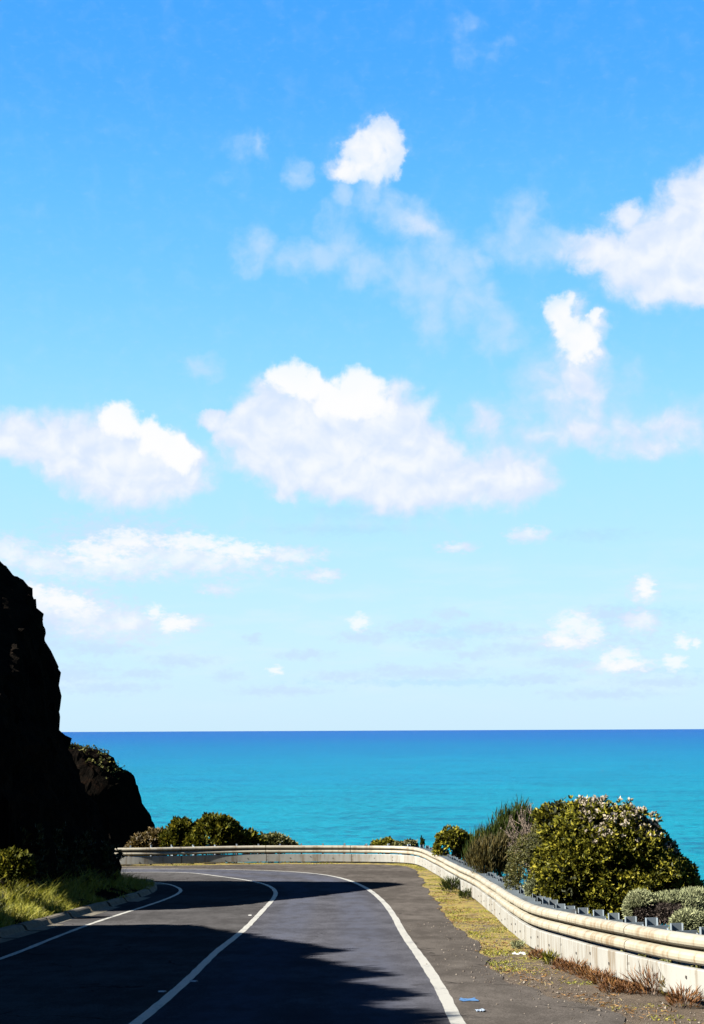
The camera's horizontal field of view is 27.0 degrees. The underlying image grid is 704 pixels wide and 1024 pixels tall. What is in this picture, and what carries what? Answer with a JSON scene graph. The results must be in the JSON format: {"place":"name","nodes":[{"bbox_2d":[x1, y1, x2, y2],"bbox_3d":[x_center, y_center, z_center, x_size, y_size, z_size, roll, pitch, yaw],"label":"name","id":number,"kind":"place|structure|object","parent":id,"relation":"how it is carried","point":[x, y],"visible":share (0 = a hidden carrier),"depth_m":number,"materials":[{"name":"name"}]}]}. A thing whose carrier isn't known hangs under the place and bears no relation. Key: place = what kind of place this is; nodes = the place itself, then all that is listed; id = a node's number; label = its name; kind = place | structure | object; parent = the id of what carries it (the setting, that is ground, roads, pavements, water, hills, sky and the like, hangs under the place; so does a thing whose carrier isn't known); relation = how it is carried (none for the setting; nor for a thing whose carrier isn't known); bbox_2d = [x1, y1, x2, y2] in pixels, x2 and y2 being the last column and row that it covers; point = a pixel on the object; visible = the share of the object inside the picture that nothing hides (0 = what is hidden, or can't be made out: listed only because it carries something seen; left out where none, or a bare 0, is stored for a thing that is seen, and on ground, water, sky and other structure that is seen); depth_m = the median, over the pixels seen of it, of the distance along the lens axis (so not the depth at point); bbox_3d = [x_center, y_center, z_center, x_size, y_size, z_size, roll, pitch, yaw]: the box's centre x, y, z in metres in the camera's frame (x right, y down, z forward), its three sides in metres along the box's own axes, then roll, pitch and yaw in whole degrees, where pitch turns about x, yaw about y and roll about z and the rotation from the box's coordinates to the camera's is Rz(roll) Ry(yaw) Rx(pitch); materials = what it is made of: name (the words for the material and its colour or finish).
{"place":"outdoors","nodes":[
{"label":"outdoors","id":0,"kind":"place"},
{"bbox_2d":[0,561,145,926],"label":"cliff","id":1,"kind":"structure","parent":0,"point":[40,783],"depth_m":44.91,"materials":[{"name":"black stone"}]},
{"bbox_2d":[0,845,37,898],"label":"verge shrub","id":2,"kind":"object","parent":1,"relation":"on","point":[15,863],"visible":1,"depth_m":36.82,"materials":[{"name":"green plant"}]},
{"bbox_2d":[0,821,124,911],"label":"cliff scrub","id":3,"kind":"object","parent":1,"relation":"on","point":[108,855],"visible":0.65,"depth_m":43.29,"materials":[{"name":"green plant"}]},
{"bbox_2d":[0,884,178,956],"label":"road","id":4,"kind":"structure","parent":0,"point":[161,892],"depth_m":35.13,"materials":[{"name":"grey asphalt"}]},
{"bbox_2d":[0,879,164,942],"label":"kerb","id":5,"kind":"structure","parent":4,"relation":"on","point":[22,929],"depth_m":37.01,"materials":[{"name":"concrete"}]},
{"bbox_2d":[68,744,165,855],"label":"headland","id":6,"kind":"structure","parent":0,"point":[124,811],"depth_m":82.12,"materials":[{"name":"black stone"}]},
{"bbox_2d":[69,742,131,778],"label":"headland scrub","id":7,"kind":"object","parent":6,"relation":"on","point":[91,760],"visible":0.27,"depth_m":85.74,"materials":[{"name":"green plant"}]},
{"bbox_2d":[0,872,273,1023],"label":"road","id":8,"kind":"structure","parent":0,"point":[124,968],"depth_m":25.48,"materials":[{"name":"grey asphalt"}]},
{"bbox_2d":[0,883,181,959],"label":"edge line","id":9,"kind":"object","parent":8,"relation":"on","point":[57,936],"visible":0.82,"depth_m":33.61,"materials":[{"name":"paint"}]},
{"bbox_2d":[121,869,450,1023],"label":"road","id":10,"kind":"structure","parent":0,"point":[307,948],"depth_m":22.69,"materials":[{"name":"grey asphalt"}]},
{"bbox_2d":[129,872,277,1023],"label":"line","id":11,"kind":"object","parent":10,"relation":"on","point":[159,1004],"visible":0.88,"depth_m":22.56,"materials":[{"name":"paint"}]},
{"bbox_2d":[223,869,465,1023],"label":"edge line","id":12,"kind":"object","parent":10,"relation":"on","point":[454,1016],"visible":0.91,"depth_m":22.55,"materials":[{"name":"paint"}]},
{"bbox_2d":[0,0,703,731],"label":"sky","id":13,"kind":"structure","parent":0,"point":[351,352],"materials":[{"name":"blue"}]},
{"bbox_2d":[122,864,625,1023],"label":"shoulder","id":14,"kind":"object","parent":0,"point":[401,891],"visible":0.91,"depth_m":25.39},
{"bbox_2d":[62,729,703,925],"bbox_3d":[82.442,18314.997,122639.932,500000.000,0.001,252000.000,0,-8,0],"label":"sea","id":15,"kind":"structure","parent":0,"point":[333,787],"depth_m":1660.53,"materials":[{"name":"liquid"}]},
{"bbox_2d":[121,862,703,1023],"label":"ground","id":16,"kind":"structure","parent":0,"point":[633,1000],"depth_m":21.31,"materials":[{"name":"soil"}]},
{"bbox_2d":[0,862,155,927],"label":"grass","id":17,"kind":"structure","parent":16,"relation":"on","point":[30,911],"depth_m":39.38,"materials":[{"name":"green plant"}]},
{"bbox_2d":[124,826,169,855],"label":"coast bush","id":18,"kind":"object","parent":16,"relation":"on","point":[147,838],"visible":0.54,"depth_m":71.80,"materials":[{"name":"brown plant"}]},
{"bbox_2d":[157,815,201,855],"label":"coast bush","id":19,"kind":"object","parent":16,"relation":"on","point":[177,827],"visible":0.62,"depth_m":71.94,"materials":[{"name":"green plant"}]},
{"bbox_2d":[182,811,267,862],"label":"coast bush","id":20,"kind":"object","parent":16,"relation":"on","point":[217,829],"visible":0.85,"depth_m":71.80,"materials":[{"name":"green plant"}]},
{"bbox_2d":[244,831,300,853],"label":"coast bush","id":21,"kind":"object","parent":16,"relation":"on","point":[275,838],"visible":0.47,"depth_m":73.49,"materials":[{"name":"green plant"}]},
{"bbox_2d":[369,835,393,853],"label":"coast bush","id":22,"kind":"object","parent":16,"relation":"on","point":[386,840],"visible":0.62,"depth_m":70.73,"materials":[{"name":"green plant"}]},
{"bbox_2d":[390,837,418,854],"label":"coast bush","id":23,"kind":"object","parent":16,"relation":"on","point":[413,842],"visible":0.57,"depth_m":70.76,"materials":[{"name":"green plant"}]},
{"bbox_2d":[114,843,703,1000],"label":"guardrail","id":24,"kind":"object","parent":16,"relation":"on","point":[595,939],"visible":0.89,"depth_m":25.17,"materials":[{"name":"metal"}]},
{"bbox_2d":[420,835,424,845],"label":"sapling","id":25,"kind":"object","parent":16,"relation":"on","point":[422,841],"visible":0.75,"depth_m":69.40,"materials":[{"name":"green plant"}]},
{"bbox_2d":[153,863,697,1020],"bbox_3d":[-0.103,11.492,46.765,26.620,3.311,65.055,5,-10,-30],"label":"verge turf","id":26,"kind":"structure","parent":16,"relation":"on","point":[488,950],"depth_m":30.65,"materials":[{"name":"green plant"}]},
{"bbox_2d":[437,874,460,891],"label":"verge plant","id":27,"kind":"object","parent":16,"relation":"on","point":[448,885],"visible":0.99,"depth_m":48.54,"materials":[{"name":"green plant"}]},
{"bbox_2d":[431,824,471,859],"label":"coast bush","id":28,"kind":"object","parent":16,"relation":"on","point":[452,839],"visible":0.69,"depth_m":58.48,"materials":[{"name":"green plant"}]},
{"bbox_2d":[457,887,471,898],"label":"verge plant","id":29,"kind":"object","parent":16,"relation":"on","point":[465,894],"visible":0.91,"depth_m":44.68,"materials":[{"name":"green plant"}]},
{"bbox_2d":[462,828,513,876],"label":"broom shrub","id":30,"kind":"object","parent":16,"relation":"on","point":[489,853],"visible":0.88,"depth_m":43.69,"materials":[{"name":"plant"}]},
{"bbox_2d":[461,794,537,884],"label":"broom shrub","id":31,"kind":"object","parent":16,"relation":"on","point":[501,818],"visible":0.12,"depth_m":45.50,"materials":[{"name":"green plant"}]},
{"bbox_2d":[509,938,525,948],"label":"verge plant","id":32,"kind":"object","parent":16,"relation":"on","point":[516,943],"visible":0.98,"depth_m":26.72,"materials":[{"name":"green plant"}]},
{"bbox_2d":[500,802,535,870],"bbox_3d":[4.500,8.325,37.224,1.395,1.911,1.588,-2,-9,12],"label":"bare shrub","id":33,"kind":"object","parent":16,"relation":"on","point":[527,830],"visible":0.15,"depth_m":37.21,"materials":[{"name":"plant"}]},
{"bbox_2d":[502,822,545,889],"bbox_3d":[4.292,8.284,33.703,1.773,2.721,1.644,0,-8,0],"label":"tea tree","id":34,"kind":"object","parent":16,"relation":"on","point":[514,870],"visible":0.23,"depth_m":33.43,"materials":[{"name":"green plant"}]},
{"bbox_2d":[523,875,545,897],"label":"cushion bush","id":35,"kind":"object","parent":16,"relation":"on","point":[529,885],"visible":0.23,"depth_m":30.06,"materials":[{"name":"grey plant"}]},
{"bbox_2d":[527,946,546,959],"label":"weed","id":36,"kind":"object","parent":16,"relation":"on","point":[533,954],"visible":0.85,"depth_m":24.54,"materials":[{"name":"brown plant"}]},
{"bbox_2d":[541,948,559,964],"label":"weed","id":37,"kind":"object","parent":16,"relation":"on","point":[548,955],"visible":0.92,"depth_m":23.32,"materials":[{"name":"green plant"}]},
{"bbox_2d":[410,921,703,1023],"bbox_3d":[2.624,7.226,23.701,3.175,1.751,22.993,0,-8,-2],"label":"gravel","id":38,"kind":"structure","parent":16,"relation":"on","point":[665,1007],"depth_m":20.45,"materials":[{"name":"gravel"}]},
{"bbox_2d":[550,956,572,969],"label":"weed","id":39,"kind":"object","parent":16,"relation":"on","point":[555,963],"visible":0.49,"depth_m":22.43,"materials":[{"name":"brown plant"}]},
{"bbox_2d":[429,890,703,1023],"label":"leaf litter","id":40,"kind":"object","parent":16,"relation":"on","point":[603,1005],"visible":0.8,"depth_m":22.24,"materials":[{"name":"brown plant"}]},
{"bbox_2d":[558,955,588,974],"bbox_3d":[3.303,6.676,21.562,0.549,0.335,0.524,5,-10,-31],"label":"weed","id":41,"kind":"object","parent":16,"relation":"on","point":[571,965],"visible":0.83,"depth_m":21.58,"materials":[{"name":"brown plant"}]},
{"bbox_2d":[574,963,603,980],"bbox_3d":[3.321,6.477,20.585,0.444,0.287,0.479,-3,-9,15],"label":"weed","id":42,"kind":"object","parent":16,"relation":"on","point":[583,971],"visible":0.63,"depth_m":20.57,"materials":[{"name":"brown plant"}]},
{"bbox_2d":[584,967,616,984],"bbox_3d":[3.406,6.338,20.027,0.517,0.306,0.486,0,-8,0],"label":"weed","id":43,"kind":"object","parent":16,"relation":"on","point":[593,979],"visible":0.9,"depth_m":19.99,"materials":[{"name":"brown plant"}]},
{"bbox_2d":[593,976,627,992],"bbox_3d":[3.353,6.082,18.831,0.425,0.263,0.449,5,-10,-31],"label":"weed","id":44,"kind":"object","parent":16,"relation":"on","point":[612,986],"visible":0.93,"depth_m":18.81,"materials":[{"name":"brown plant"}]},
{"bbox_2d":[527,794,703,925],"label":"coastal shrub","id":45,"kind":"object","parent":16,"relation":"on","point":[596,854],"visible":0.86,"depth_m":28.61,"materials":[{"name":"green plant"}]},
{"bbox_2d":[615,978,643,994],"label":"weed","id":46,"kind":"object","parent":16,"relation":"on","point":[625,989],"visible":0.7,"depth_m":18.62,"materials":[{"name":"brown plant"}]},
{"bbox_2d":[620,888,655,924],"bbox_3d":[4.312,5.949,21.875,0.615,0.697,0.662,0,-8,0],"label":"cushion bush","id":47,"kind":"object","parent":16,"relation":"on","point":[637,902],"visible":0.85,"depth_m":21.69,"materials":[{"name":"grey plant"}]},
{"bbox_2d":[620,961,665,995],"bbox_3d":[3.759,5.894,18.484,0.836,0.463,0.838,0,-8,0],"label":"weed","id":48,"kind":"object","parent":16,"relation":"on","point":[647,978],"visible":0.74,"depth_m":18.38,"materials":[{"name":"brown plant"}]},
{"bbox_2d":[657,975,676,996],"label":"weed","id":49,"kind":"object","parent":16,"relation":"on","point":[660,982],"visible":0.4,"depth_m":18.16,"materials":[{"name":"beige plant"}]},
{"bbox_2d":[652,885,703,924],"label":"cushion bush","id":50,"kind":"object","parent":16,"relation":"on","point":[668,904],"visible":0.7,"depth_m":21.62,"materials":[{"name":"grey plant"}]},
{"bbox_2d":[660,981,702,1008],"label":"weed","id":51,"kind":"object","parent":16,"relation":"on","point":[671,1000],"visible":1,"depth_m":17.01,"materials":[{"name":"brown plant"}]},
{"bbox_2d":[667,906,703,932],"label":"cushion bush","id":52,"kind":"object","parent":16,"relation":"on","point":[690,919],"visible":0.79,"depth_m":20.04,"materials":[{"name":"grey plant"}]},
{"bbox_2d":[222,862,700,968],"bbox_3d":[5.357,11.805,44.152,14.792,4.575,58.517,2,-9,-14],"label":"ground cover","id":53,"kind":"object","parent":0,"point":[668,961],"visible":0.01,"depth_m":24.24,"materials":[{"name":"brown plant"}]},
{"bbox_2d":[459,998,478,1000],"bbox_3d":[1.428,5.977,17.980,0.241,0.040,0.384,0,-8,0],"label":"plastic scrap","id":54,"kind":"object","parent":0,"point":[466,999],"visible":1,"depth_m":17.91,"materials":[{"name":"blue plastic"}]}
]}

